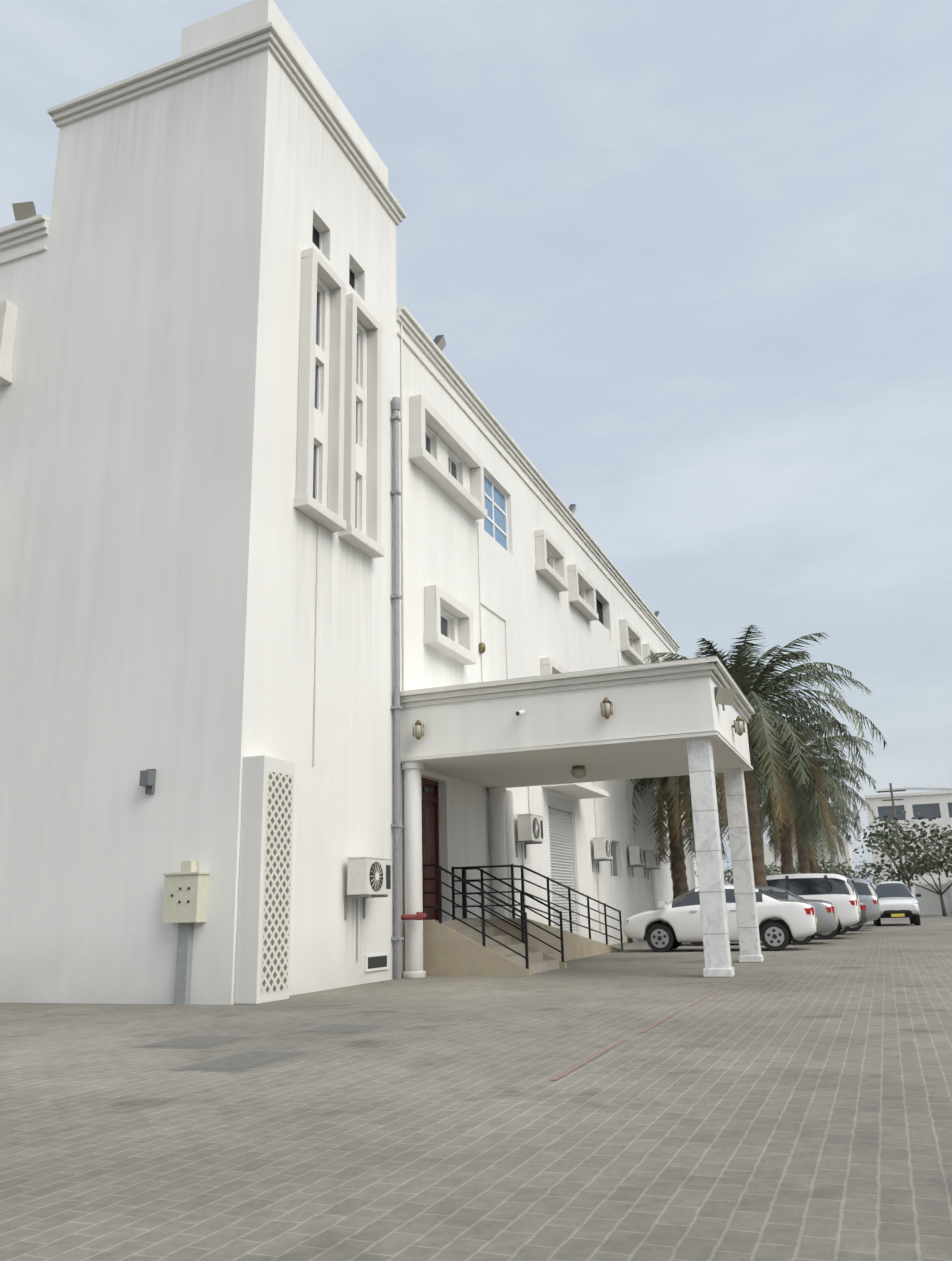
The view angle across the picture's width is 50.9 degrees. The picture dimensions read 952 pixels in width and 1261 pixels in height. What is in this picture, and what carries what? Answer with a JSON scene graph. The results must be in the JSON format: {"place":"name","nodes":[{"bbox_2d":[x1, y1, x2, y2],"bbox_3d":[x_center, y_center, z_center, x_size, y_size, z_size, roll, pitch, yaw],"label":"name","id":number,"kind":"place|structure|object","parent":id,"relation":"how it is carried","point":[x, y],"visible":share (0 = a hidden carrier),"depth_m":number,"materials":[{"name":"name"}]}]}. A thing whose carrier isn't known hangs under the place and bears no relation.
{"place":"outdoors","nodes":[
{"label":"outdoors","id":0,"kind":"place"},
{"bbox_2d":[0,915,951,1260],"bbox_3d":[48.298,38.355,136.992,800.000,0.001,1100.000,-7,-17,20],"label":"ground","id":1,"kind":"structure","parent":0,"point":[790,1101],"depth_m":5.08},
{"bbox_2d":[0,0,695,1004],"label":"facade walls","id":2,"kind":"structure","parent":1,"relation":"on","point":[158,552],"depth_m":15.23,"materials":[{"name":"white paint"}]},
{"bbox_2d":[234,755,294,1004],"bbox_3d":[-2.688,3.156,12.811,0.334,3.020,0.740,-7,-17,20],"label":"lattice screen","id":3,"kind":"object","parent":2,"relation":"attached to","point":[262,967],"visible":1,"depth_m":12.61,"materials":[{"name":"paint"}]},
{"bbox_2d":[4,61,662,965],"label":"wall stains","id":4,"kind":"object","parent":2,"relation":"on","point":[380,279],"depth_m":16.64,"materials":[{"name":"grey paint"}]},
{"bbox_2d":[12,201,659,616],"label":"floodlights","id":5,"kind":"object","parent":2,"relation":"on","point":[22,211],"visible":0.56,"depth_m":17.09,"materials":[{"name":"grey metal"}]},
{"bbox_2d":[0,22,679,674],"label":"facade trim","id":6,"kind":"structure","parent":2,"relation":"attached to","point":[348,312],"depth_m":17.30,"materials":[{"name":"white paint"}]},
{"bbox_2d":[344,857,391,960],"bbox_3d":[-1.641,4.200,15.085,0.446,1.490,0.840,-7,-17,20],"label":"air conditioner unit","id":7,"kind":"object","parent":2,"relation":"attached to","point":[368,877],"depth_m":14.92,"materials":[{"name":"grey metal"}]},
{"bbox_2d":[139,324,630,1004],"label":"wall fixtures","id":8,"kind":"object","parent":2,"relation":"attached to","point":[185,898],"depth_m":16.09,"materials":[{"name":"white metal"}]},
{"bbox_2d":[421,777,438,919],"bbox_3d":[-0.967,3.958,18.189,0.152,2.544,1.338,-7,-17,20],"label":"entrance door","id":9,"kind":"structure","parent":2,"relation":"in","point":[430,826],"depth_m":18.49,"materials":[{"name":"brown wood"}]},
{"bbox_2d":[312,223,671,879],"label":"windows","id":10,"kind":"structure","parent":2,"relation":"attached to","point":[495,525],"depth_m":20.60,"materials":[{"name":"blue glass"}]},
{"bbox_2d":[515,813,543,911],"bbox_3d":[1.219,5.382,22.300,0.446,2.480,0.870,-7,-17,20],"label":"air conditioner unit","id":11,"kind":"object","parent":2,"relation":"attached to","point":[530,828],"visible":0.98,"depth_m":22.23,"materials":[{"name":"grey"}]},
{"bbox_2d":[548,794,578,934],"bbox_3d":[2.168,6.070,25.513,0.200,3.550,2.350,-7,-17,20],"label":"roller shutter","id":12,"kind":"object","parent":2,"relation":"attached to","point":[561,811],"visible":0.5,"depth_m":25.69,"materials":[{"name":"grey metal"}]},
{"bbox_2d":[542,782,608,798],"bbox_3d":[2.616,4.121,25.884,0.850,0.140,3.300,-7,-17,20],"label":"shutter awning","id":13,"kind":"object","parent":2,"relation":"attached to","point":[583,790],"visible":0.73,"depth_m":25.63,"materials":[{"name":"white paint"}]},
{"bbox_2d":[592,837,612,930],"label":"air conditioner unit","id":14,"kind":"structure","parent":2,"relation":"attached to","point":[603,849],"depth_m":27.92,"materials":[{"name":"grey"}]},
{"bbox_2d":[627,846,645,876],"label":"air conditioner unit","id":15,"kind":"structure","parent":2,"relation":"attached to","point":[636,856],"depth_m":31.76,"materials":[{"name":"grey metal"}]},
{"bbox_2d":[644,850,660,878],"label":"air conditioner unit","id":16,"kind":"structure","parent":2,"relation":"attached to","point":[652,863],"depth_m":33.90,"materials":[{"name":"grey"}]},
{"bbox_2d":[134,990,717,1079],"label":"ground markings","id":17,"kind":"object","parent":1,"relation":"on","point":[246,1060],"visible":0.96,"depth_m":7.84,"materials":[{"name":"grey paint"}]},
{"bbox_2d":[423,918,622,975],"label":"entrance steps","id":18,"kind":"structure","parent":1,"relation":"on","point":[454,948],"depth_m":16.88,"materials":[{"name":"beige concrete"}]},
{"bbox_2d":[422,864,528,968],"bbox_3d":[-0.072,4.780,16.680,1.935,1.800,0.070,-7,-17,20],"label":"step railing","id":19,"kind":"object","parent":18,"relation":"on","point":[482,903],"visible":0.75,"depth_m":16.65,"materials":[{"name":"black metal"}]},
{"bbox_2d":[461,868,563,962],"bbox_3d":[0.657,5.261,18.457,1.935,1.800,0.070,-7,-17,20],"label":"step railing","id":20,"kind":"object","parent":18,"relation":"on","point":[464,898],"visible":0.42,"depth_m":18.44,"materials":[{"name":"black metal"}]},
{"bbox_2d":[451,864,622,948],"bbox_3d":[1.609,6.180,21.756,1.191,1.830,8.091,-7,-17,20],"label":"ramp railing","id":21,"kind":"object","parent":18,"relation":"on","point":[512,879],"visible":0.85,"depth_m":19.73,"materials":[{"name":"black metal"}]},
{"bbox_2d":[402,738,763,977],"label":"canopy columns","id":22,"kind":"structure","parent":1,"relation":"on","point":[715,929],"depth_m":16.75,"materials":[{"name":"stone"}]},
{"bbox_2d":[400,655,753,787],"bbox_3d":[2.056,1.900,18.436,5.560,1.213,4.880,-7,-17,20],"label":"entrance canopy","id":23,"kind":"object","parent":22,"relation":"on","point":[481,734],"visible":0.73,"depth_m":16.59,"materials":[{"name":"white paint"}]},
{"bbox_2d":[413,687,744,777],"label":"light fixtures","id":24,"kind":"object","parent":23,"relation":"attached to","point":[724,696],"visible":0.98,"depth_m":16.27,"materials":[{"name":"gold metal"}]},
{"bbox_2d":[596,598,602,623],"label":"window","id":25,"kind":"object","parent":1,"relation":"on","point":[599,608],"depth_m":33.72,"materials":[{"name":"black glass"}]},
{"bbox_2d":[625,750,769,899],"bbox_3d":[6.934,6.798,34.882,7.004,7.486,6.604,-7,-17,20],"label":"palm","id":26,"kind":"object","parent":1,"relation":"on","point":[678,869],"visible":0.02,"depth_m":34.15,"materials":[{"name":"green"}]},
{"bbox_2d":[694,863,733,883],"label":"scrub tree","id":27,"kind":"object","parent":1,"relation":"on","point":[728,880],"visible":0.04,"depth_m":112.53,"materials":[{"name":"green plant"}]},
{"bbox_2d":[623,884,817,951],"bbox_3d":[5.741,6.768,23.606,4.364,1.489,1.960,-7,-17,18],"label":"white sedan car","id":28,"kind":"object","parent":1,"relation":"on","point":[680,916],"visible":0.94,"depth_m":22.95,"materials":[{"name":"white paint"}]},
{"bbox_2d":[724,862,780,880],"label":"scrub tree","id":29,"kind":"object","parent":1,"relation":"on","point":[729,871],"visible":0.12,"depth_m":106.21,"materials":[{"name":"green plant"}]},
{"bbox_2d":[690,886,838,945],"bbox_3d":[7.309,7.582,26.643,4.364,1.489,1.960,-7,-17,20],"label":"silver sedan car","id":30,"kind":"object","parent":1,"relation":"on","point":[827,916],"visible":0.17,"depth_m":25.33,"materials":[{"name":"grey paint"}]},
{"bbox_2d":[641,625,888,940],"bbox_3d":[8.313,4.726,30.376,8.190,8.964,8.077,-7,-17,20],"label":"palm","id":31,"kind":"object","parent":1,"relation":"on","point":[757,694],"visible":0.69,"depth_m":30.04,"materials":[{"name":"green plant"}]},
{"bbox_2d":[718,712,876,873],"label":"palm","id":32,"kind":"object","parent":1,"relation":"on","point":[786,859],"visible":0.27,"depth_m":40.91,"materials":[{"name":"green plant"}]},
{"bbox_2d":[719,751,875,872],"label":"palm","id":33,"kind":"object","parent":1,"relation":"on","point":[803,859],"visible":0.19,"depth_m":51.86,"materials":[{"name":"green plant"}]},
{"bbox_2d":[763,802,862,872],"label":"palm","id":34,"kind":"object","parent":1,"relation":"on","point":[813,861],"visible":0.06,"depth_m":64.66,"materials":[{"name":"green plant"}]},
{"bbox_2d":[766,873,860,938],"bbox_3d":[8.982,8.283,30.001,4.744,1.874,2.140,-8,-17,21],"label":"white suv","id":35,"kind":"object","parent":1,"relation":"on","point":[839,892],"visible":0.27,"depth_m":28.90,"materials":[{"name":"white paint"}]},
{"bbox_2d":[765,858,863,875],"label":"scrub tree","id":36,"kind":"object","parent":1,"relation":"on","point":[826,867],"visible":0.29,"depth_m":96.59,"materials":[{"name":"green plant"}]},
{"bbox_2d":[798,859,904,886],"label":"scrub tree","id":37,"kind":"object","parent":1,"relation":"on","point":[863,876],"visible":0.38,"depth_m":91.72,"materials":[{"name":"green plant"}]},
{"bbox_2d":[838,901,867,934],"bbox_3d":[10.813,9.453,33.613,4.364,1.489,1.960,-7,-17,19],"label":"car","id":38,"kind":"object","parent":1,"relation":"on","point":[864,919],"visible":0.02,"depth_m":32.23,"materials":[{"name":"grey paint"}]},
{"bbox_2d":[848,878,880,930],"bbox_3d":[12.467,10.215,37.185,4.744,1.874,2.140,-7,-17,20],"label":"silver suv","id":39,"kind":"object","parent":1,"relation":"on","point":[867,893],"depth_m":35.76,"materials":[{"name":"grey paint"}]},
{"bbox_2d":[873,881,920,925],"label":"car","id":40,"kind":"object","parent":1,"relation":"on","point":[898,899],"visible":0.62,"depth_m":41.94,"materials":[{"name":"white paint"}]},
{"bbox_2d":[847,809,951,891],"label":"scrub tree","id":41,"kind":"object","parent":1,"relation":"on","point":[888,842],"visible":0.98,"depth_m":62.78,"materials":[{"name":"green plant"}]},
{"bbox_2d":[861,848,951,915],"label":"scrub tree","id":42,"kind":"object","parent":1,"relation":"on","point":[934,862],"visible":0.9,"depth_m":63.48,"materials":[{"name":"green plant"}]},
{"bbox_2d":[877,783,950,884],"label":"utility pole","id":43,"kind":"object","parent":1,"relation":"on","point":[891,791],"visible":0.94,"depth_m":80.44,"materials":[{"name":"brown wood"}]},
{"bbox_2d":[915,827,951,863],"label":"scrub tree","id":44,"kind":"object","parent":1,"relation":"on","point":[949,841],"visible":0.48,"depth_m":65.54,"materials":[{"name":"green plant"}]},
{"bbox_2d":[0,0,951,887],"label":"sky","id":45,"kind":"structure","parent":0,"point":[692,258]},
{"bbox_2d":[693,840,951,896],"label":"wall","id":46,"kind":"structure","parent":0,"point":[769,858],"depth_m":123.78,"materials":[{"name":"paint"}]},
{"bbox_2d":[864,790,951,884],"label":"building","id":47,"kind":"structure","parent":0,"point":[938,804],"depth_m":136.10,"materials":[{"name":"paint"}]},
{"bbox_2d":[915,880,951,914],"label":"boundary wall","id":48,"kind":"structure","parent":0,"point":[929,902],"depth_m":68.96,"materials":[{"name":"white paint"}]}
]}

